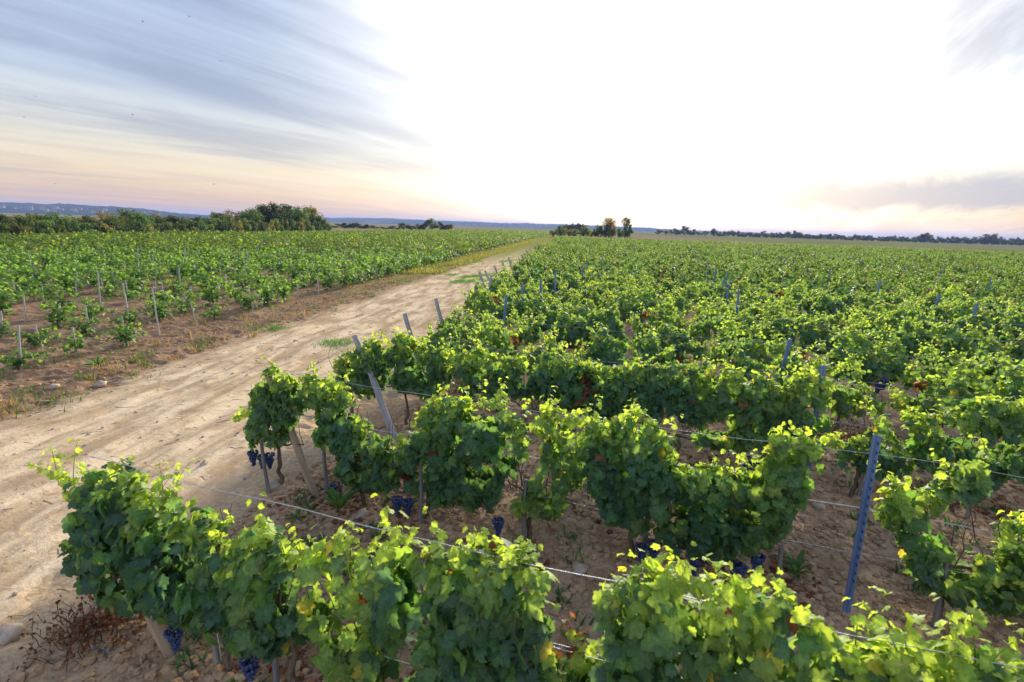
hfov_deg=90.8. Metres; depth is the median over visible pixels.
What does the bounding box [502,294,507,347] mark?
steel post
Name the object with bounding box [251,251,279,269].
bush vine
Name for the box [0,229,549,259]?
distant bush vines
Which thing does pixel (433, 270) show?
tall verge grass
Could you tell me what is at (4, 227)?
bush
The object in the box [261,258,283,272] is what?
bush vine
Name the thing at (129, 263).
bush vine
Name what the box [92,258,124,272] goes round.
bush vine
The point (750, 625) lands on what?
grapevine
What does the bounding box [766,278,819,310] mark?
grapevine
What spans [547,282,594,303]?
grapevine
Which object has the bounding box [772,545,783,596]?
vine stake
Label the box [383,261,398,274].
bush vine
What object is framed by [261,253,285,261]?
bush vine
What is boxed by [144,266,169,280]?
bush vine
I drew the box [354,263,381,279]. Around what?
bush vine
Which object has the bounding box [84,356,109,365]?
weed
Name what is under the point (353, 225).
tree
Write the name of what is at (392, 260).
bush vine
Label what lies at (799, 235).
tree
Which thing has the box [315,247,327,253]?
bush vine
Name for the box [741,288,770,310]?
grapevine
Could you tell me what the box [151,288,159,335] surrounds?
vine stake
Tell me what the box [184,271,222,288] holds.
bush vine
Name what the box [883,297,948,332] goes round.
grapevine
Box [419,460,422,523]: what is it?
vine stake
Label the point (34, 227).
bush
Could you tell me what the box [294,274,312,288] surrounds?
bush vine
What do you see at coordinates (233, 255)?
bush vine
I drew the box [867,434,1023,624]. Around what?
grapevine
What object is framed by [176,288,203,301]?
bush vine
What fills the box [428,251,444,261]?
bush vine
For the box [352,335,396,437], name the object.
end post
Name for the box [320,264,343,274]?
bush vine
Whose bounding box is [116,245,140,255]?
bush vine
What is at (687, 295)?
grapevine
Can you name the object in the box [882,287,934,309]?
grapevine
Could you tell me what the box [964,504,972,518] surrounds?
vine stake
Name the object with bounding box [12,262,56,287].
bush vine
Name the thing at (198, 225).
bush
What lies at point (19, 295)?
bush vine
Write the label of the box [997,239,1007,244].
tree
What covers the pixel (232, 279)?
bush vine
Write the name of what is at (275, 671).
vine stake
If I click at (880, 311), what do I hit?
grapevine
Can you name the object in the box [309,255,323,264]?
bush vine
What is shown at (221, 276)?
bush vine
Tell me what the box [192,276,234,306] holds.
bush vine
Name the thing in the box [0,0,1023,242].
sky
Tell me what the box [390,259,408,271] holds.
bush vine
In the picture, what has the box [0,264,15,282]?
bush vine
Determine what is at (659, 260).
distant vines
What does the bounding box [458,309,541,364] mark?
grapevine
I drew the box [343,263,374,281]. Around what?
bush vine
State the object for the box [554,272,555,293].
steel post
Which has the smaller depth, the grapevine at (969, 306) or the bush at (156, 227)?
the grapevine at (969, 306)
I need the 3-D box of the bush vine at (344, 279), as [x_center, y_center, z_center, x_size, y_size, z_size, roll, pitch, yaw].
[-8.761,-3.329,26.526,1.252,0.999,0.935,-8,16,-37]
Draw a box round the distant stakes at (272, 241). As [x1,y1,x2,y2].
[49,241,479,256]
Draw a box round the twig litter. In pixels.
[3,333,383,615]
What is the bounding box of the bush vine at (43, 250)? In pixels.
[39,245,60,258]
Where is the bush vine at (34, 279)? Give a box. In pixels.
[2,269,64,295]
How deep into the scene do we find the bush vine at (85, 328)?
14.29 m
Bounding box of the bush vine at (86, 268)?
[75,262,110,281]
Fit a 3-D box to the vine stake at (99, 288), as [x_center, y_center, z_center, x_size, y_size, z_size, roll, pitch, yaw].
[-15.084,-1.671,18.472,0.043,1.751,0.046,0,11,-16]
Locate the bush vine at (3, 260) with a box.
[0,257,16,268]
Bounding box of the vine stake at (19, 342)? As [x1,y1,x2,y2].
[17,325,22,369]
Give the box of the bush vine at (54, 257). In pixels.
[43,252,74,264]
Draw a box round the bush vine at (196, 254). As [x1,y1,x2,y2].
[189,252,208,259]
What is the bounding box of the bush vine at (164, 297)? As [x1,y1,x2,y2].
[128,286,192,308]
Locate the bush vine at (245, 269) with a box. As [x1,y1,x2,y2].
[236,264,261,275]
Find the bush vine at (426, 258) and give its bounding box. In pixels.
[411,254,434,264]
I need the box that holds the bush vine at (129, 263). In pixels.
[124,260,149,272]
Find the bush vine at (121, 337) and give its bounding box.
[101,322,147,346]
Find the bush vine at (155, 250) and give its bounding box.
[147,247,165,257]
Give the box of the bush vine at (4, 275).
[0,273,13,285]
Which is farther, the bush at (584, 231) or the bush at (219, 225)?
the bush at (584, 231)
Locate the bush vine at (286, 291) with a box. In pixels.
[262,280,296,300]
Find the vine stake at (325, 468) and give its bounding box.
[322,447,328,488]
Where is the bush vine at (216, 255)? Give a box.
[206,248,229,265]
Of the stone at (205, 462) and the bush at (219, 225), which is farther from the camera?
the bush at (219, 225)
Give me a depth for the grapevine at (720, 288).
19.93 m
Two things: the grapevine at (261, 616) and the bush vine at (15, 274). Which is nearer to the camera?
the grapevine at (261, 616)
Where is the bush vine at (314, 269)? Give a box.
[305,264,319,274]
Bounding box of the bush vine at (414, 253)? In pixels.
[406,250,424,259]
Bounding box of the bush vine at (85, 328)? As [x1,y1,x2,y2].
[61,314,104,336]
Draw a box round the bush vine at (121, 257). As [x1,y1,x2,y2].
[108,255,135,265]
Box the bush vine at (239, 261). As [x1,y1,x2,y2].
[232,258,251,265]
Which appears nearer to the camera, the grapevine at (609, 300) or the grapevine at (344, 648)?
the grapevine at (344, 648)
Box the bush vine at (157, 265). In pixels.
[145,263,169,274]
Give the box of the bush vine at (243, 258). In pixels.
[240,254,258,267]
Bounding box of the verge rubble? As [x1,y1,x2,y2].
[0,276,408,413]
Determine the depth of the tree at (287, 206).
140.76 m
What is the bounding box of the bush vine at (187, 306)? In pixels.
[169,296,196,313]
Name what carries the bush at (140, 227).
on the ground at (10, 653)
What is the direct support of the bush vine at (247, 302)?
on the ground at (10, 653)
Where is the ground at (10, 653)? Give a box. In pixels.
[0,213,1023,681]
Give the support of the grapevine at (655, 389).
on the ground at (10, 653)
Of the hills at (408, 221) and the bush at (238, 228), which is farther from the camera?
the hills at (408, 221)
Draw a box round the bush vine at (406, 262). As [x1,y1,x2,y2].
[399,257,417,269]
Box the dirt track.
[0,239,551,625]
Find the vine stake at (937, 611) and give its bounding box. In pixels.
[931,563,948,628]
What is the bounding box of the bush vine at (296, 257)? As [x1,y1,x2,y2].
[287,250,304,264]
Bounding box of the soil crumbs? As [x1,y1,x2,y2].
[8,379,1023,681]
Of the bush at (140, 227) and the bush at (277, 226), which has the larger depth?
the bush at (277, 226)
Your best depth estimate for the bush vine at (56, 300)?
16.82 m
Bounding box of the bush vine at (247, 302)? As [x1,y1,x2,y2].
[236,290,266,311]
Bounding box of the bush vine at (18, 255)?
[2,252,31,264]
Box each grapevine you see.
[27,439,232,671]
[207,491,316,681]
[230,356,323,484]
[284,520,409,681]
[299,361,400,506]
[328,331,391,413]
[342,493,560,681]
[372,326,452,424]
[385,376,533,518]
[414,314,482,366]
[435,302,501,345]
[438,336,505,402]
[458,278,510,327]
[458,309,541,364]
[475,283,507,310]
[484,271,517,296]
[490,287,550,328]
[492,386,592,540]
[495,268,527,289]
[496,340,601,439]
[499,257,531,283]
[500,307,541,353]
[502,279,544,314]
[520,272,560,296]
[523,327,604,379]
[526,267,562,284]
[529,277,549,303]
[532,304,596,354]
[535,296,591,332]
[541,288,593,320]
[542,543,750,681]
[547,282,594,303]
[548,265,585,297]
[558,271,586,283]
[566,354,753,469]
[570,394,752,575]
[574,280,615,307]
[575,298,644,353]
[578,279,616,298]
[579,290,628,323]
[580,267,613,287]
[581,319,686,379]
[603,273,633,289]
[604,275,645,302]
[606,280,657,306]
[617,280,667,323]
[626,295,693,338]
[629,317,703,363]
[634,272,670,298]
[648,286,692,315]
[649,354,722,387]
[657,278,691,298]
[663,356,795,470]
[669,281,710,305]
[677,295,735,359]
[691,280,724,301]
[691,541,861,681]
[694,293,763,333]
[694,313,770,366]
[699,279,747,308]
[704,420,839,578]
[714,340,833,409]
[718,295,768,320]
[718,306,782,351]
[727,276,758,300]
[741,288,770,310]
[743,299,799,327]
[748,278,790,302]
[755,330,828,373]
[760,363,835,464]
[762,291,799,318]
[764,307,846,360]
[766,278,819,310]
[789,311,848,334]
[791,285,820,305]
[794,288,854,329]
[799,350,887,433]
[800,288,865,318]
[813,319,907,388]
[824,286,862,303]
[827,394,915,497]
[829,302,897,337]
[832,306,894,353]
[838,586,999,681]
[841,287,893,314]
[846,301,897,327]
[855,290,894,305]
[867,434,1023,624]
[878,312,966,368]
[880,357,1017,430]
[881,295,931,315]
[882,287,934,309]
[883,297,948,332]
[884,298,943,340]
[893,339,974,404]
[897,393,1023,514]
[926,282,969,308]
[926,295,984,325]
[928,292,995,331]
[933,319,1023,370]
[936,579,1023,681]
[939,305,1013,347]
[955,350,1023,394]
[963,294,1011,311]
[971,353,1023,405]
[979,300,1023,326]
[988,303,1023,340]
[990,505,1023,616]
[998,327,1023,368]
[1005,300,1023,311]
[1017,395,1023,443]
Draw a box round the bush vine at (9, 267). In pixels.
[0,264,11,277]
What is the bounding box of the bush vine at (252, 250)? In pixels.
[250,249,265,257]
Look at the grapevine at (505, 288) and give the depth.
17.70 m
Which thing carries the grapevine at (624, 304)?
hanging from the trellis wire at (763, 297)
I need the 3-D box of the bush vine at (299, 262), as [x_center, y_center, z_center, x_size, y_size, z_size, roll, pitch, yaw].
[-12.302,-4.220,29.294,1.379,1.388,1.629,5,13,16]
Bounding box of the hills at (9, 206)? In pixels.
[0,202,211,217]
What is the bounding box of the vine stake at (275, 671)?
[272,658,279,681]
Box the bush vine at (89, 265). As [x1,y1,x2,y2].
[67,261,92,271]
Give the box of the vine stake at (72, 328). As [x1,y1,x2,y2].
[71,327,76,355]
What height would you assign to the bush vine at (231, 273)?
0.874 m
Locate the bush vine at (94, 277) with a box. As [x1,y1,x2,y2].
[75,264,108,285]
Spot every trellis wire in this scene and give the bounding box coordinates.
[90,456,1023,668]
[147,528,682,678]
[149,532,608,661]
[276,372,1023,477]
[300,415,1023,538]
[301,448,970,574]
[303,415,1023,537]
[352,333,1009,403]
[381,390,1019,482]
[402,311,1017,366]
[419,336,1013,398]
[421,370,1013,446]
[422,371,1017,448]
[436,297,1012,341]
[442,317,1003,367]
[458,287,1015,324]
[462,304,992,345]
[466,279,1014,313]
[492,274,1014,305]
[496,269,1008,298]
[501,265,1002,292]
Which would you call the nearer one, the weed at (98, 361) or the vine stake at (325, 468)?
the vine stake at (325, 468)
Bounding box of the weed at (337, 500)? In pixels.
[323,486,358,509]
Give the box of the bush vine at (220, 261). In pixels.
[213,258,234,269]
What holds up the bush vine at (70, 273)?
on the ground at (10, 653)
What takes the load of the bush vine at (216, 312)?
on the ground at (10, 653)
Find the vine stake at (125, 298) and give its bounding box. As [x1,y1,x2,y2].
[122,283,128,314]
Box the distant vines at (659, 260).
[509,235,1023,312]
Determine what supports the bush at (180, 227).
on the ground at (10, 653)
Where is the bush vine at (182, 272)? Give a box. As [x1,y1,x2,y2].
[161,258,196,281]
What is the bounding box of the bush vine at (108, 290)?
[92,281,123,299]
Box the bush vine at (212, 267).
[202,259,224,277]
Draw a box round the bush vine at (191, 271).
[173,259,207,282]
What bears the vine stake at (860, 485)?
on the ground at (10, 653)
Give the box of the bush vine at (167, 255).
[156,253,180,269]
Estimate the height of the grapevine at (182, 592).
1.665 m
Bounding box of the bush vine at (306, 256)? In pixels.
[297,252,311,260]
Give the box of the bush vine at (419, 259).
[401,256,421,268]
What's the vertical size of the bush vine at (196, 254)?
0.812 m
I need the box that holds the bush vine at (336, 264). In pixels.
[316,257,347,269]
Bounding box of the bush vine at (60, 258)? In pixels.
[57,253,83,263]
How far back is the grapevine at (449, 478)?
5.52 m
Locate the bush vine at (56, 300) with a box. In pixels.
[34,286,81,315]
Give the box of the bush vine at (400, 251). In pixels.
[384,248,404,256]
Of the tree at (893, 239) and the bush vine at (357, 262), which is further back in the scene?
the tree at (893, 239)
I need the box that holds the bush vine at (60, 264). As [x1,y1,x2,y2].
[54,259,81,272]
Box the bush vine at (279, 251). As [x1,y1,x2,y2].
[268,247,286,260]
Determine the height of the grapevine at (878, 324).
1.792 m
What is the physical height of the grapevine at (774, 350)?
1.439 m
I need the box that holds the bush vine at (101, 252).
[90,250,109,258]
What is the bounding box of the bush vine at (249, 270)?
[239,262,262,278]
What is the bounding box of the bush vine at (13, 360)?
[0,347,53,371]
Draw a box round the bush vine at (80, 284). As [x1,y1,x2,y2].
[59,273,93,290]
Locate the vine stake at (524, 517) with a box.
[522,478,527,541]
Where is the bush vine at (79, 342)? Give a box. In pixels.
[44,329,102,355]
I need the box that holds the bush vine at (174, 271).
[158,259,192,278]
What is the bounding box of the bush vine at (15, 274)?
[0,261,29,285]
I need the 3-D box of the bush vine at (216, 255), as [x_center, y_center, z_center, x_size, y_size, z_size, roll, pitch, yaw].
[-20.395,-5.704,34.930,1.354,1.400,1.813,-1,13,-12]
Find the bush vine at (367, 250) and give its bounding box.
[359,247,375,255]
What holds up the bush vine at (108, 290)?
on the ground at (10, 653)
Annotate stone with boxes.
[0,623,24,645]
[47,383,60,388]
[93,380,106,386]
[199,459,208,465]
[269,478,280,490]
[355,508,368,518]
[572,563,587,575]
[812,502,825,509]
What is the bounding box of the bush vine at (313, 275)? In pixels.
[306,271,322,284]
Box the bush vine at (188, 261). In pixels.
[174,255,196,271]
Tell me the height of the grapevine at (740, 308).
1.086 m
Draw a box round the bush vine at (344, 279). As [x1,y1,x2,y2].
[333,268,356,286]
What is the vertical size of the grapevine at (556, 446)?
1.887 m
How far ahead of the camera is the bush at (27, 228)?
65.40 m
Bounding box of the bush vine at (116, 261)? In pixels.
[104,256,125,269]
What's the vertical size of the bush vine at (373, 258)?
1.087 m
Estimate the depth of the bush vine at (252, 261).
33.23 m
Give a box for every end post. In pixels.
[82,481,174,656]
[265,375,319,497]
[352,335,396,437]
[403,313,418,359]
[434,298,447,342]
[469,281,478,315]
[478,272,485,288]
[479,274,492,322]
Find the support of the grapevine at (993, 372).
on the ground at (10, 653)
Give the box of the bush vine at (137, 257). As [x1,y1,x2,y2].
[127,253,150,266]
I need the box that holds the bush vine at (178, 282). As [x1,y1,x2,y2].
[165,276,190,286]
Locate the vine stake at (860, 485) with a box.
[856,451,865,496]
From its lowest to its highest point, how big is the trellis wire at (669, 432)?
0.061 m
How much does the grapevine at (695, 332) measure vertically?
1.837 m
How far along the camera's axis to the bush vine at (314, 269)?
30.28 m
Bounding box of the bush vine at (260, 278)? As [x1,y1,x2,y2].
[240,269,282,288]
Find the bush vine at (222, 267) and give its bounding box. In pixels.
[215,259,230,274]
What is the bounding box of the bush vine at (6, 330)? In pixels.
[0,318,22,337]
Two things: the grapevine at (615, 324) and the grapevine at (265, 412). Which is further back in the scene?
the grapevine at (615, 324)
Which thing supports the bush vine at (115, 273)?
on the ground at (10, 653)
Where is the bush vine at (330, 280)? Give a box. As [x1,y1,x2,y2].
[312,269,343,290]
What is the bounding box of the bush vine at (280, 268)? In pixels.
[261,256,292,277]
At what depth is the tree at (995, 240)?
621.23 m
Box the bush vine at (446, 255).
[443,251,452,260]
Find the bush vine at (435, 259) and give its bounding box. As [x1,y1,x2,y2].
[430,256,440,263]
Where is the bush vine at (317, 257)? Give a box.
[312,256,334,265]
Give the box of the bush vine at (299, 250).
[286,246,307,257]
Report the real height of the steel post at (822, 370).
2.127 m
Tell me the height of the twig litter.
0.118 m
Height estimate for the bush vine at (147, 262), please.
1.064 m
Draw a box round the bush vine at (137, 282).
[114,274,149,293]
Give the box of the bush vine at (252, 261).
[247,258,264,268]
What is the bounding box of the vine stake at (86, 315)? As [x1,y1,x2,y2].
[84,305,91,333]
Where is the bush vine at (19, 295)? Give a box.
[0,280,39,302]
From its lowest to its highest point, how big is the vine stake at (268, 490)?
0.938 m
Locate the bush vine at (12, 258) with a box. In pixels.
[0,254,27,265]
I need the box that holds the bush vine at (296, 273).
[279,266,306,278]
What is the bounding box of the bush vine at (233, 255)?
[225,250,247,260]
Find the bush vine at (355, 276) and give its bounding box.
[336,271,364,284]
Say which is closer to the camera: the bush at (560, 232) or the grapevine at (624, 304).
the grapevine at (624, 304)
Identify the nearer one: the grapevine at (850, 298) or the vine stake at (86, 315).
the vine stake at (86, 315)
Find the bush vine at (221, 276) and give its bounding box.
[208,274,228,283]
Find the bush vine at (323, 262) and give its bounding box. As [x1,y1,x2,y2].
[313,261,337,273]
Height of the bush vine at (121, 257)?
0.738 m
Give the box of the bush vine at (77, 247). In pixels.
[72,244,89,251]
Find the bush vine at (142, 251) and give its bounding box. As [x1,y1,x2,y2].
[133,249,150,256]
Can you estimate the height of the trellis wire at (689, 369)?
0.056 m
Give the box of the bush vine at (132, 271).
[109,268,146,279]
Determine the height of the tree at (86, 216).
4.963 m
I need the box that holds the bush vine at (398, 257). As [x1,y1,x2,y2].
[389,252,404,262]
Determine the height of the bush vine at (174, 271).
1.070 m
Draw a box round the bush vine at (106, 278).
[87,271,129,289]
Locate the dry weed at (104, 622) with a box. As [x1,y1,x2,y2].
[16,593,171,681]
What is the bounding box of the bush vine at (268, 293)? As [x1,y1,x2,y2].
[245,279,288,307]
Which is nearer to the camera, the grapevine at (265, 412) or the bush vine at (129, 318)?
the grapevine at (265, 412)
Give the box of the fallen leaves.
[190,387,1023,681]
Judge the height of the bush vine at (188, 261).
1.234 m
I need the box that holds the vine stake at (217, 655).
[211,632,221,664]
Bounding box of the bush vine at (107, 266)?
[106,264,128,275]
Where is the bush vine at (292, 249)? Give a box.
[284,247,296,256]
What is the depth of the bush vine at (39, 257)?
30.30 m
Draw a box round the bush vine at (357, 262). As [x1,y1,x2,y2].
[347,260,361,271]
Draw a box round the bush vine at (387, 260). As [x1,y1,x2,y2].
[377,254,391,265]
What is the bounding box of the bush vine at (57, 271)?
[51,269,86,282]
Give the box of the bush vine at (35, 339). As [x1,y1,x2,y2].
[0,326,58,347]
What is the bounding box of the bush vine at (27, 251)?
[21,250,44,264]
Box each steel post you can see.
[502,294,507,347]
[521,283,523,313]
[540,280,542,316]
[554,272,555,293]
[725,285,729,302]
[736,290,739,313]
[780,339,791,375]
[806,365,825,477]
[842,434,881,613]
[875,280,881,299]
[962,303,978,361]
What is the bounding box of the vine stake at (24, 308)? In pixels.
[23,296,26,321]
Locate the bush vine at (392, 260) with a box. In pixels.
[389,254,402,264]
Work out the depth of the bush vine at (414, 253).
45.42 m
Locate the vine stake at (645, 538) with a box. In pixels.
[642,518,649,558]
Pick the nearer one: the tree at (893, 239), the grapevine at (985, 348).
the grapevine at (985, 348)
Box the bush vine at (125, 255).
[110,251,144,258]
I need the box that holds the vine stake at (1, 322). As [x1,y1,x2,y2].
[0,311,3,336]
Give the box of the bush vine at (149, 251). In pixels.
[144,249,163,257]
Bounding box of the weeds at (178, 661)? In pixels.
[168,389,1023,681]
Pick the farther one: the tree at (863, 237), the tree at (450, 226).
the tree at (863, 237)
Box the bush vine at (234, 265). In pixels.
[229,260,246,271]
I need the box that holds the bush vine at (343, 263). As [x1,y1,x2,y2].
[332,259,352,270]
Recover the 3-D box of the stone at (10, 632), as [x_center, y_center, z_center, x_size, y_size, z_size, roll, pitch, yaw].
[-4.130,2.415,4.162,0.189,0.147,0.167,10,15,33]
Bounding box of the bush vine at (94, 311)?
[65,297,110,322]
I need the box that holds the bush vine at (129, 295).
[111,286,143,301]
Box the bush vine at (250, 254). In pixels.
[240,251,259,259]
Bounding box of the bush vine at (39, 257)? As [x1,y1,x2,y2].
[34,249,64,267]
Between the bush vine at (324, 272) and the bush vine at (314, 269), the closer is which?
the bush vine at (324, 272)
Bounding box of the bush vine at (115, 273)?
[95,267,123,283]
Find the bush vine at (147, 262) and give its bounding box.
[141,258,163,274]
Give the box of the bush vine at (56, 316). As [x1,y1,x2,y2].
[38,301,76,327]
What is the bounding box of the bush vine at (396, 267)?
[382,263,402,272]
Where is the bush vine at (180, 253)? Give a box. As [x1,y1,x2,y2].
[165,247,198,257]
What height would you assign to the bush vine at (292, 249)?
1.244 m
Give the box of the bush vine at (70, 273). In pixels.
[40,264,80,289]
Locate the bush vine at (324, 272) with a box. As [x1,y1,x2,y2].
[316,261,336,278]
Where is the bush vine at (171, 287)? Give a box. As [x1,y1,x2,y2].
[153,279,201,294]
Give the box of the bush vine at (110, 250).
[100,245,120,255]
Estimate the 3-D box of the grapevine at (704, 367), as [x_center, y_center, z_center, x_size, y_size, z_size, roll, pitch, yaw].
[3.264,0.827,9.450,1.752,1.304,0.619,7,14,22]
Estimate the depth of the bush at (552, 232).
195.06 m
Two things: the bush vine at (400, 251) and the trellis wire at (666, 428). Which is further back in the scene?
the bush vine at (400, 251)
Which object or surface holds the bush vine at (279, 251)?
on the ground at (10, 653)
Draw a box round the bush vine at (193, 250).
[180,246,202,253]
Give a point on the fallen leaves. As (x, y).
(547, 562)
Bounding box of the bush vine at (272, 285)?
[265,279,287,293]
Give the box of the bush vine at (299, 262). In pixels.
[287,257,313,277]
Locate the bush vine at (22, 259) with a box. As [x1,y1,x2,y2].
[14,254,41,270]
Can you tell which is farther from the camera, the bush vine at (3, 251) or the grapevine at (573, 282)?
the bush vine at (3, 251)
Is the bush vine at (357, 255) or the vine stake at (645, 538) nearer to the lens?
the vine stake at (645, 538)
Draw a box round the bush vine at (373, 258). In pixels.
[369,256,387,269]
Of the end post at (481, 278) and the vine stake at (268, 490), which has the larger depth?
the end post at (481, 278)
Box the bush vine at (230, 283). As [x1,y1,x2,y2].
[207,276,250,294]
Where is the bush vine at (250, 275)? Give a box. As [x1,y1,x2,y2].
[232,271,255,290]
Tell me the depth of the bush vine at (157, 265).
27.50 m
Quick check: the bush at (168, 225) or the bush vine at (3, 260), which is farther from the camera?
the bush at (168, 225)
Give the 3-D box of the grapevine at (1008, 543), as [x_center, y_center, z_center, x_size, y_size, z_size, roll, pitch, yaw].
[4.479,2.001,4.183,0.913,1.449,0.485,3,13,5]
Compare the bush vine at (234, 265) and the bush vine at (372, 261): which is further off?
the bush vine at (372, 261)
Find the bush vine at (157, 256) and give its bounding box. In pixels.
[142,253,159,261]
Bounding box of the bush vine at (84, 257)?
[73,247,99,266]
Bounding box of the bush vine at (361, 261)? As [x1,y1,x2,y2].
[349,256,375,271]
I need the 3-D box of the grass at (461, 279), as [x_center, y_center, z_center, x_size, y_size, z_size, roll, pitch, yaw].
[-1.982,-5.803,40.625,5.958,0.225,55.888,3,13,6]
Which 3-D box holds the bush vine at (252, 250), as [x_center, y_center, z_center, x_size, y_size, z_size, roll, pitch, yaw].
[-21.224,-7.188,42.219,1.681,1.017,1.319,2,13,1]
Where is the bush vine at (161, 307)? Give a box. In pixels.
[144,295,184,320]
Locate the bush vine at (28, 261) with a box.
[7,260,36,271]
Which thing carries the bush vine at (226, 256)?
on the ground at (10, 653)
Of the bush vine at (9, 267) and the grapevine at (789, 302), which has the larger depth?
the bush vine at (9, 267)
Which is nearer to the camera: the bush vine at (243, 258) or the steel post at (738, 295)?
the steel post at (738, 295)
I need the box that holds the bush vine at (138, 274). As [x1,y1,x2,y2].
[119,263,159,284]
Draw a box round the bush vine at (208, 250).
[196,245,213,253]
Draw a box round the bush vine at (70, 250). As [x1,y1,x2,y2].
[58,249,74,255]
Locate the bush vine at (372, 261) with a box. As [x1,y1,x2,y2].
[358,256,383,269]
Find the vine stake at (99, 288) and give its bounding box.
[97,271,100,305]
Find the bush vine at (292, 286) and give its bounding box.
[276,276,307,291]
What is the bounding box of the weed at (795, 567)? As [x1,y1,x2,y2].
[776,549,814,578]
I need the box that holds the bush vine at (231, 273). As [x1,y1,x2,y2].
[221,264,240,277]
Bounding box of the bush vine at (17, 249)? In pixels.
[4,245,24,255]
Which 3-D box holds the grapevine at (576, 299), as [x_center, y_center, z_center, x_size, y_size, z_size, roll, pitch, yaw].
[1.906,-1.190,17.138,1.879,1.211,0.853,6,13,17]
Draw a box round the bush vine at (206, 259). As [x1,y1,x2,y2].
[191,256,217,270]
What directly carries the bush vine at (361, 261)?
on the ground at (10, 653)
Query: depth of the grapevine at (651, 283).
22.92 m
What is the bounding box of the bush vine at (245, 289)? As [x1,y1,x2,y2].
[220,285,254,302]
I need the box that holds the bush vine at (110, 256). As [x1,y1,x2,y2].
[94,251,119,262]
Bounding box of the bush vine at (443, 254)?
[434,248,450,261]
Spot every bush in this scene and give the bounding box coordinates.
[0,222,10,235]
[2,216,23,234]
[12,224,31,234]
[24,220,44,235]
[36,219,56,235]
[48,219,65,233]
[55,224,73,234]
[62,218,87,232]
[79,222,96,233]
[91,222,106,232]
[98,223,117,233]
[106,220,127,233]
[120,224,136,233]
[128,218,145,236]
[145,224,157,231]
[152,223,168,232]
[161,221,178,231]
[172,222,188,232]
[187,226,197,232]
[193,220,209,232]
[204,224,218,232]
[214,217,227,232]
[223,220,235,231]
[232,221,244,231]
[239,218,251,231]
[248,219,258,231]
[255,219,268,232]
[262,220,275,230]
[271,219,283,230]
[280,220,290,230]
[285,219,300,231]
[295,219,305,230]
[303,220,314,230]
[311,220,322,230]
[317,218,332,230]
[549,228,557,236]
[557,225,566,235]
[564,228,574,236]
[576,227,590,236]
[592,224,603,236]
[602,224,610,237]
[606,226,617,237]
[616,228,623,237]
[621,223,633,238]
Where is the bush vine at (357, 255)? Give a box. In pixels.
[344,251,362,261]
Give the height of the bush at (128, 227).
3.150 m
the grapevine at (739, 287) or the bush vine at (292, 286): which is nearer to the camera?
the grapevine at (739, 287)
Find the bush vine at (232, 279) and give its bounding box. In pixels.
[227,272,250,281]
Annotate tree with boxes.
[0,214,17,223]
[9,214,36,230]
[18,213,43,228]
[39,211,73,231]
[71,218,100,230]
[74,214,101,222]
[82,210,113,220]
[96,217,121,229]
[108,214,129,225]
[116,207,146,224]
[123,212,154,231]
[143,215,166,231]
[148,212,180,224]
[159,215,188,229]
[180,217,196,228]
[188,216,207,224]
[193,217,224,229]
[209,211,239,227]
[225,209,240,226]
[238,207,265,227]
[255,202,293,226]
[276,204,305,222]
[285,206,309,225]
[302,205,323,218]
[304,212,322,226]
[335,223,351,227]
[346,223,363,227]
[356,224,374,228]
[397,222,408,229]
[406,224,414,229]
[419,221,426,229]
[425,218,438,228]
[438,221,446,228]
[444,224,453,229]
[602,216,616,237]
[620,217,630,237]
[673,228,681,234]
[680,226,690,234]
[687,229,695,234]
[710,228,717,235]
[784,231,792,237]
[797,232,803,237]
[827,233,835,239]
[859,235,868,240]
[890,236,900,241]
[915,232,933,242]
[976,234,994,243]
[985,233,1005,244]
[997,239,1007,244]
[1008,239,1017,244]
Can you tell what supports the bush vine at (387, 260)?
on the ground at (10, 653)
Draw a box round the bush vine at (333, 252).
[330,251,350,261]
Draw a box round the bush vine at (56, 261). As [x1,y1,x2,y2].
[47,257,67,268]
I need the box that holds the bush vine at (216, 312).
[193,303,232,319]
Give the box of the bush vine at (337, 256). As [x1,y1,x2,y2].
[322,253,346,260]
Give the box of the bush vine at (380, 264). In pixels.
[364,256,386,277]
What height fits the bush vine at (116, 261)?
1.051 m
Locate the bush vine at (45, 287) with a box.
[28,281,66,298]
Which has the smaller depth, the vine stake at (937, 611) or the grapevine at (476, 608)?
the grapevine at (476, 608)
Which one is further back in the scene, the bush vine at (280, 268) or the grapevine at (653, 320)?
the bush vine at (280, 268)
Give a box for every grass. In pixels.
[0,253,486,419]
[0,253,491,420]
[259,254,526,349]
[395,238,538,274]
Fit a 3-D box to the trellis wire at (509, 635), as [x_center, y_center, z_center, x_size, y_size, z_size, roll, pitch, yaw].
[1.969,1.945,2.418,10.684,0.056,0.025,6,13,17]
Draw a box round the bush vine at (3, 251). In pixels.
[0,248,20,258]
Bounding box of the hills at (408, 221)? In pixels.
[229,216,856,237]
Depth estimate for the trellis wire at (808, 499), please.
4.54 m
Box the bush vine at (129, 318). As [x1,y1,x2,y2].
[103,306,151,325]
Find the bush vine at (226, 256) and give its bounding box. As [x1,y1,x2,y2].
[218,250,235,260]
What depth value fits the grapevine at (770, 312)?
15.12 m
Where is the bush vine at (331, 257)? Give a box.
[315,254,334,261]
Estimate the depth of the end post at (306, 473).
6.38 m
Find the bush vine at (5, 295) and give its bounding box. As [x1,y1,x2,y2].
[0,284,16,314]
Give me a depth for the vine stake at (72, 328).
12.16 m
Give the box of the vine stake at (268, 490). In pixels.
[259,439,270,493]
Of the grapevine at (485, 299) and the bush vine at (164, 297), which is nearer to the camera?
the grapevine at (485, 299)

